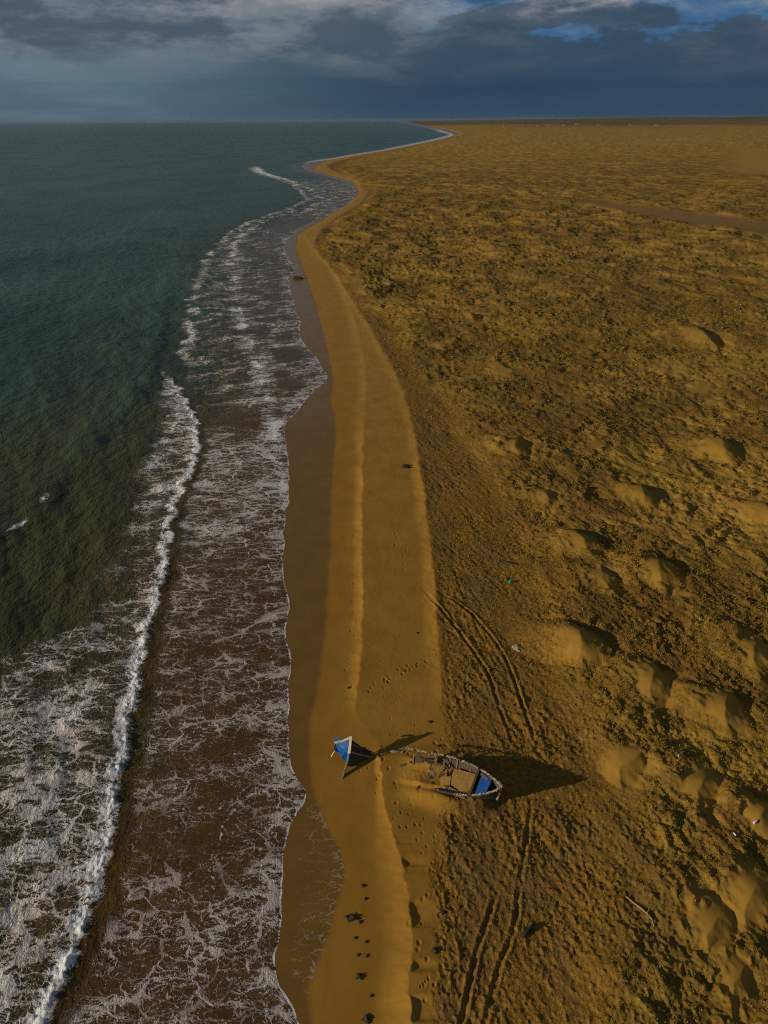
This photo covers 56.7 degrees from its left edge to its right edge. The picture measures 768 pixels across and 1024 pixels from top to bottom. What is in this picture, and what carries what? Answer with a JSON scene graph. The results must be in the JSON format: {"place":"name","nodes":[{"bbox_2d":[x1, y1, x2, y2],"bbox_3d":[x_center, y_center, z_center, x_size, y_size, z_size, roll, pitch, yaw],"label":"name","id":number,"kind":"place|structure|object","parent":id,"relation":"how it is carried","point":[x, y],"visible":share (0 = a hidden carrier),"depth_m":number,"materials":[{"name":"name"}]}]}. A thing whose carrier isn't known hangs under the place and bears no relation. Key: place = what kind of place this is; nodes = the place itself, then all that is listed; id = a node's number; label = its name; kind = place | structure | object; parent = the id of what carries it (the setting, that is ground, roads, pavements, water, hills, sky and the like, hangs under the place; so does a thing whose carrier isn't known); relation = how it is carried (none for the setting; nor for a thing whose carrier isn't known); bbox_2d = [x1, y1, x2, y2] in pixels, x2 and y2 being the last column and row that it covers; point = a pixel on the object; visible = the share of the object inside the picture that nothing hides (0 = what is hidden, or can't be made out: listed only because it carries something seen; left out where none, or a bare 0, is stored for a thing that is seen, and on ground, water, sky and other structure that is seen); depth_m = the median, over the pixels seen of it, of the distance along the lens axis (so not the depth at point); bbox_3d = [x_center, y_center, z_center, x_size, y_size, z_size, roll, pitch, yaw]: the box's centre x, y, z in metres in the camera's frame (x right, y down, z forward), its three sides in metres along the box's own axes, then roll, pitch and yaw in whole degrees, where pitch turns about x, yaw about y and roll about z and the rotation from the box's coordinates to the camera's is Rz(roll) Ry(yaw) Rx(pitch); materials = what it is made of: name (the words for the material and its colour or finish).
{"place":"outdoors","nodes":[
{"label":"outdoors","id":0,"kind":"place"},
{"bbox_2d":[0,121,453,1023],"bbox_3d":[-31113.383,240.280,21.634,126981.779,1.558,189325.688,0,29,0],"label":"sea","id":1,"kind":"structure","parent":0,"point":[162,375],"depth_m":84.32,"materials":[{"name":"liquid"}]},
{"bbox_2d":[0,0,767,122],"label":"sky","id":2,"kind":"structure","parent":0,"point":[62,61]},
{"bbox_2d":[275,116,767,1023],"bbox_3d":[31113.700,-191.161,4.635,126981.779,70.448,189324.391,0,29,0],"label":"ground","id":3,"kind":"structure","parent":0,"point":[361,556],"depth_m":77.66,"materials":[{"name":"brown sand"}]},
{"bbox_2d":[343,914,358,921],"bbox_3d":[-2.062,26.011,45.700,1.136,0.355,0.579,-8,30,-14],"label":"seaweed clump","id":4,"kind":"object","parent":3,"relation":"on","point":[350,918],"visible":1,"depth_m":45.61,"materials":[{"name":"black plant"}]},
{"bbox_2d":[331,736,373,778],"bbox_3d":[-2.756,19.039,56.521,3.433,2.440,2.481,-21,35,-32],"label":"boat stern fragment","id":5,"kind":"object","parent":3,"relation":"on","point":[356,753],"visible":1,"depth_m":56.33,"materials":[{"name":"blue wood"}]},
{"bbox_2d":[355,973,364,979],"bbox_3d":[-1.472,27.746,42.535,0.670,0.232,0.397,0,29,0],"label":"seaweed clump","id":6,"kind":"object","parent":3,"relation":"on","point":[359,976],"visible":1,"depth_m":42.47,"materials":[{"name":"black plant"}]},
{"bbox_2d":[361,1013,373,1023],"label":"seaweed clump","id":7,"kind":"object","parent":3,"relation":"on","point":[366,1018],"visible":1,"depth_m":40.54,"materials":[{"name":"black plant"}]},
{"bbox_2d":[389,750,402,752],"bbox_3d":[0.968,19.312,57.380,1.101,0.143,0.218,2,29,5],"label":"broken plank","id":8,"kind":"object","parent":3,"relation":"on","point":[394,751],"visible":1,"depth_m":57.34,"materials":[{"name":"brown wood"}]},
{"bbox_2d":[400,464,410,467],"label":"seaweed clump","id":9,"kind":"object","parent":3,"relation":"on","point":[404,466],"visible":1,"depth_m":103.91,"materials":[{"name":"black plant"}]},
{"bbox_2d":[431,946,438,953],"bbox_3d":[3.120,26.734,43.376,0.548,0.270,0.454,0,29,0],"label":"seaweed clump","id":10,"kind":"object","parent":3,"relation":"on","point":[434,950],"visible":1,"depth_m":43.32,"materials":[{"name":"black plant"}]},
{"bbox_2d":[438,908,446,913],"bbox_3d":[3.754,25.619,45.618,0.670,0.224,0.451,0,29,0],"label":"seaweed clump","id":11,"kind":"object","parent":3,"relation":"on","point":[442,911],"visible":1,"depth_m":45.58,"materials":[{"name":"black plant"}]},
{"bbox_2d":[406,747,502,802],"bbox_3d":[4.985,20.277,54.000,8.125,2.728,3.085,12,38,21],"label":"wrecked boat","id":12,"kind":"object","parent":3,"relation":"on","point":[465,776],"visible":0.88,"depth_m":53.52,"materials":[{"name":"brown wood"}]},
{"bbox_2d":[512,644,521,651],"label":"crumpled sack","id":13,"kind":"object","parent":3,"relation":"on","point":[516,647],"visible":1,"depth_m":68.00,"materials":[{"name":"white fabric"}]},
{"bbox_2d":[521,923,534,937],"bbox_3d":[8.995,26.065,44.344,1.237,0.358,0.316,-22,35,-34],"label":"driftwood log","id":14,"kind":"object","parent":3,"relation":"on","point":[529,929],"visible":1,"depth_m":44.25,"materials":[{"name":"black wood"}]},
{"bbox_2d":[339,134,767,1023],"bbox_3d":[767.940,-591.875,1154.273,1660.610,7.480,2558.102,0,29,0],"label":"dune scrub","id":15,"kind":"object","parent":3,"relation":"on","point":[701,622],"visible":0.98,"depth_m":76.13,"materials":[{"name":"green plant"}]},
{"bbox_2d":[626,896,654,926],"bbox_3d":[16.346,25.051,44.976,0.549,0.439,2.316,-16,32,-26],"label":"driftwood branch","id":16,"kind":"object","parent":3,"relation":"on","point":[637,905],"visible":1,"depth_m":44.96,"materials":[{"name":"beige wood"}]}
]}

